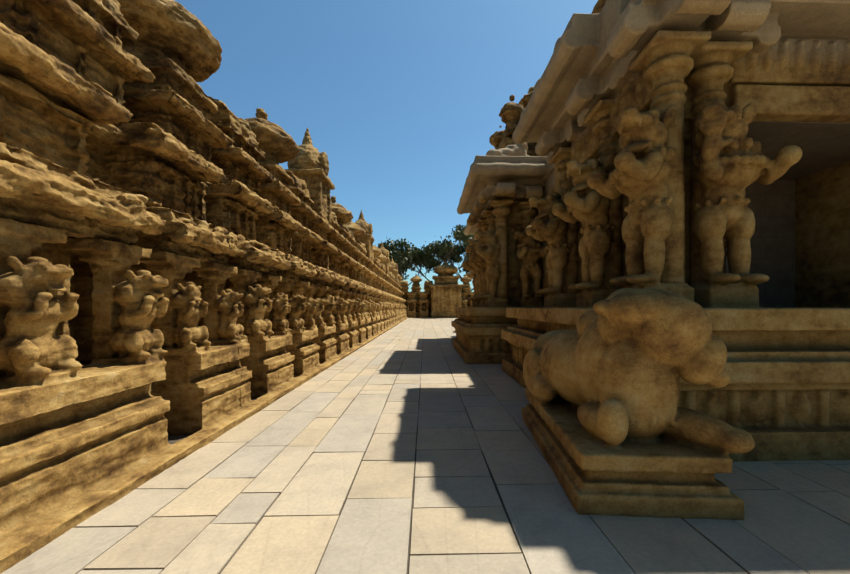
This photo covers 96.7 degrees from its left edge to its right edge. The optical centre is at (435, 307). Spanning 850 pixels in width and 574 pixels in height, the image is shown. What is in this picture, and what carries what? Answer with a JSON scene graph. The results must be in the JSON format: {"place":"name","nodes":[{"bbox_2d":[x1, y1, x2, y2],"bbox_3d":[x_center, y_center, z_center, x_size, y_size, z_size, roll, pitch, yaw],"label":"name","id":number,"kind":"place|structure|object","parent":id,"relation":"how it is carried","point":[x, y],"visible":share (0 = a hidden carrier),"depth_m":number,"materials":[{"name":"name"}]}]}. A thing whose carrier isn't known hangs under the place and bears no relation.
{"place":"outdoors","nodes":[
{"label":"outdoors","id":0,"kind":"place"},
{"bbox_2d":[174,0,597,291],"label":"sky","id":1,"kind":"structure","parent":0,"point":[401,98],"materials":[{"name":"blue"}]},
{"bbox_2d":[1,318,849,573],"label":"paving slabs","id":2,"kind":"structure","parent":0,"point":[169,522],"depth_m":2.96,"materials":[{"name":"beige stone"}]},
{"bbox_2d":[405,303,471,317],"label":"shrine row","id":3,"kind":"object","parent":2,"relation":"on","point":[418,310],"visible":0.21,"depth_m":56.38,"materials":[{"name":"stone"}]},
{"bbox_2d":[399,274,473,302],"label":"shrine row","id":4,"kind":"object","parent":3,"relation":"on","point":[415,295],"visible":0.27,"depth_m":56.81,"materials":[{"name":"stone"}]},
{"bbox_2d":[464,223,478,278],"bbox_3d":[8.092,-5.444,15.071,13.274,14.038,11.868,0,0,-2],"label":"carving","id":5,"kind":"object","parent":2,"relation":"on","point":[468,230],"depth_m":19.33,"materials":[{"name":"stone"}]},
{"bbox_2d":[451,142,548,363],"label":"temple block","id":6,"kind":"structure","parent":2,"relation":"on","point":[505,251],"depth_m":11.15,"materials":[{"name":"brown stone"}]},
{"bbox_2d":[527,161,575,307],"bbox_3d":[6.627,-1.318,9.988,8.461,5.780,4.750,0,0,-2],"label":"temple recess","id":7,"kind":"object","parent":2,"relation":"on","point":[548,180],"depth_m":10.93,"materials":[{"name":"stone"}]},
{"bbox_2d":[522,288,754,519],"bbox_3d":[1.729,0.695,4.084,1.409,1.744,2.712,0,0,-2],"label":"nandi statue","id":8,"kind":"object","parent":2,"relation":"on","point":[614,429],"visible":1,"depth_m":2.99,"materials":[{"name":"stone"}]},
{"bbox_2d":[501,0,849,461],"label":"temple block","id":9,"kind":"structure","parent":2,"relation":"on","point":[637,117],"depth_m":4.78,"materials":[{"name":"brown stone"}]},
{"bbox_2d":[725,121,849,307],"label":"doorway wall","id":10,"kind":"structure","parent":9,"relation":"on","point":[822,146],"depth_m":7.46,"materials":[{"name":"brown stone"}]},
{"bbox_2d":[83,319,778,573],"bbox_3d":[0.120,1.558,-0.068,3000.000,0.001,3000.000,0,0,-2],"label":"joint","id":11,"kind":"object","parent":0,"point":[172,439],"depth_m":3.36,"materials":[{"name":"grey concrete"}]},
{"bbox_2d":[0,218,257,573],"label":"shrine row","id":12,"kind":"object","parent":11,"relation":"on","point":[115,371],"visible":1,"depth_m":3.31,"materials":[{"name":"stone"}]},
{"bbox_2d":[0,0,236,262],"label":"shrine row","id":13,"kind":"object","parent":12,"relation":"on","point":[81,156],"visible":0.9,"depth_m":3.73,"materials":[{"name":"stone"}]},
{"bbox_2d":[181,262,325,411],"bbox_3d":[-4.092,0.408,7.354,2.869,2.322,3.951,0,0,-2],"label":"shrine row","id":14,"kind":"object","parent":11,"relation":"on","point":[259,325],"visible":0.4,"depth_m":6.51,"materials":[{"name":"stone"}]},
{"bbox_2d":[117,0,312,280],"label":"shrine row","id":15,"kind":"object","parent":14,"relation":"on","point":[175,48],"visible":0.5,"depth_m":6.00,"materials":[{"name":"stone"}]},
{"bbox_2d":[273,281,353,369],"bbox_3d":[-4.196,0.407,11.150,2.864,2.320,3.955,0,0,-2],"label":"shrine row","id":16,"kind":"object","parent":11,"relation":"on","point":[320,316],"visible":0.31,"depth_m":10.48,"materials":[{"name":"stone"}]},
{"bbox_2d":[245,108,344,287],"bbox_3d":[-4.366,-2.857,11.027,2.540,4.482,4.462,0,0,-2],"label":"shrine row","id":17,"kind":"object","parent":16,"relation":"on","point":[286,191],"visible":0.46,"depth_m":9.94,"materials":[{"name":"stone"}]},
{"bbox_2d":[332,289,379,351],"bbox_3d":[-4.354,0.407,16.852,2.865,2.324,7.741,0,0,-2],"label":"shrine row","id":18,"kind":"object","parent":11,"relation":"on","point":[357,319],"visible":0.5,"depth_m":15.27,"materials":[{"name":"stone"}]},
{"bbox_2d":[285,128,374,294],"bbox_3d":[-4.518,-3.524,16.727,2.547,5.811,8.253,0,0,-2],"label":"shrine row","id":19,"kind":"object","parent":18,"relation":"on","point":[309,164],"visible":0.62,"depth_m":13.96,"materials":[{"name":"stone"}]},
{"bbox_2d":[367,296,391,334],"bbox_3d":[-4.574,0.408,24.450,2.840,2.318,7.747,0,0,-2],"label":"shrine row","id":20,"kind":"object","parent":11,"relation":"on","point":[380,315],"visible":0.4,"depth_m":23.60,"materials":[{"name":"stone"}]},
{"bbox_2d":[343,210,387,298],"bbox_3d":[-4.728,-3.530,24.332,2.540,5.824,8.219,0,0,-2],"label":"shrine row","id":21,"kind":"object","parent":20,"relation":"on","point":[360,228],"visible":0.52,"depth_m":24.02,"materials":[{"name":"stone"}]},
{"bbox_2d":[384,299,398,327],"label":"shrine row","id":22,"kind":"object","parent":11,"relation":"on","point":[391,312],"visible":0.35,"depth_m":31.22,"materials":[{"name":"stone"}]},
{"bbox_2d":[373,245,395,300],"bbox_3d":[-4.938,-2.861,31.909,2.558,4.499,8.268,0,0,-2],"label":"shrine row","id":23,"kind":"object","parent":22,"relation":"on","point":[380,258],"visible":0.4,"depth_m":31.06,"materials":[{"name":"stone"}]},
{"bbox_2d":[393,301,405,322],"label":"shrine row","id":24,"kind":"object","parent":11,"relation":"on","point":[400,312],"visible":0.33,"depth_m":41.59,"materials":[{"name":"stone"}]},
{"bbox_2d":[379,241,403,302],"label":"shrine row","id":25,"kind":"object","parent":24,"relation":"on","point":[391,268],"visible":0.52,"depth_m":40.05,"materials":[{"name":"stone"}]},
{"bbox_2d":[403,303,407,318],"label":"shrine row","id":26,"kind":"object","parent":11,"relation":"on","point":[405,310],"visible":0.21,"depth_m":52.96,"materials":[{"name":"stone"}]},
{"bbox_2d":[398,274,405,302],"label":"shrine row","id":27,"kind":"object","parent":26,"relation":"on","point":[399,286],"visible":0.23,"depth_m":53.10,"materials":[{"name":"stone"}]},
{"bbox_2d":[398,246,432,285],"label":"branches","id":28,"kind":"object","parent":11,"relation":"on","point":[405,268],"visible":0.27,"depth_m":65.23,"materials":[{"name":"plant"}]},
{"bbox_2d":[378,237,443,272],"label":"tree leaves","id":29,"kind":"object","parent":28,"relation":"on","point":[391,246],"visible":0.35,"depth_m":64.61,"materials":[{"name":"green plant"}]},
{"bbox_2d":[398,238,466,280],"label":"branches","id":30,"kind":"object","parent":11,"relation":"on","point":[420,272],"visible":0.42,"depth_m":62.23,"materials":[{"name":"brown plant"}]},
{"bbox_2d":[389,224,473,269],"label":"tree leaves","id":31,"kind":"object","parent":30,"relation":"on","point":[406,253],"visible":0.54,"depth_m":59.48,"materials":[{"name":"green plant"}]},
{"bbox_2d":[429,262,463,317],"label":"stone pillar","id":32,"kind":"structure","parent":11,"relation":"on","point":[446,289],"depth_m":55.39,"materials":[{"name":"stone"}]},
{"bbox_2d":[440,253,472,290],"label":"branches","id":33,"kind":"object","parent":11,"relation":"on","point":[458,274],"visible":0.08,"depth_m":65.47,"materials":[{"name":"plant"}]},
{"bbox_2d":[417,234,473,264],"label":"tree","id":34,"kind":"object","parent":33,"relation":"on","point":[436,249],"visible":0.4,"depth_m":62.67,"materials":[{"name":"green plant"}]},
{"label":"tree trunk","id":35,"kind":"object","parent":11,"relation":"on","visible":0},
{"bbox_2d":[393,260,408,280],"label":"tree leaves","id":36,"kind":"object","parent":35,"relation":"on","point":[403,269],"visible":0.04,"depth_m":68.52,"materials":[{"name":"green plant"}]},
{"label":"tree trunk","id":37,"kind":"object","parent":11,"relation":"on","visible":0},
{"bbox_2d":[458,252,469,275],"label":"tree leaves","id":38,"kind":"object","parent":37,"relation":"on","point":[463,269],"depth_m":66.47,"materials":[{"name":"green plant"}]},
{"bbox_2d":[489,87,546,156],"bbox_3d":[6.399,-5.883,13.103,8.803,3.462,2.720,0,0,-2],"label":"sculpture","id":39,"kind":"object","parent":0,"point":[509,113],"depth_m":12.02,"materials":[{"name":"brown stone"}]},
{"bbox_2d":[591,0,606,13],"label":"temple tower","id":40,"kind":"structure","parent":0,"point":[598,6],"depth_m":7.36,"materials":[{"name":"brown stone"}]}
]}

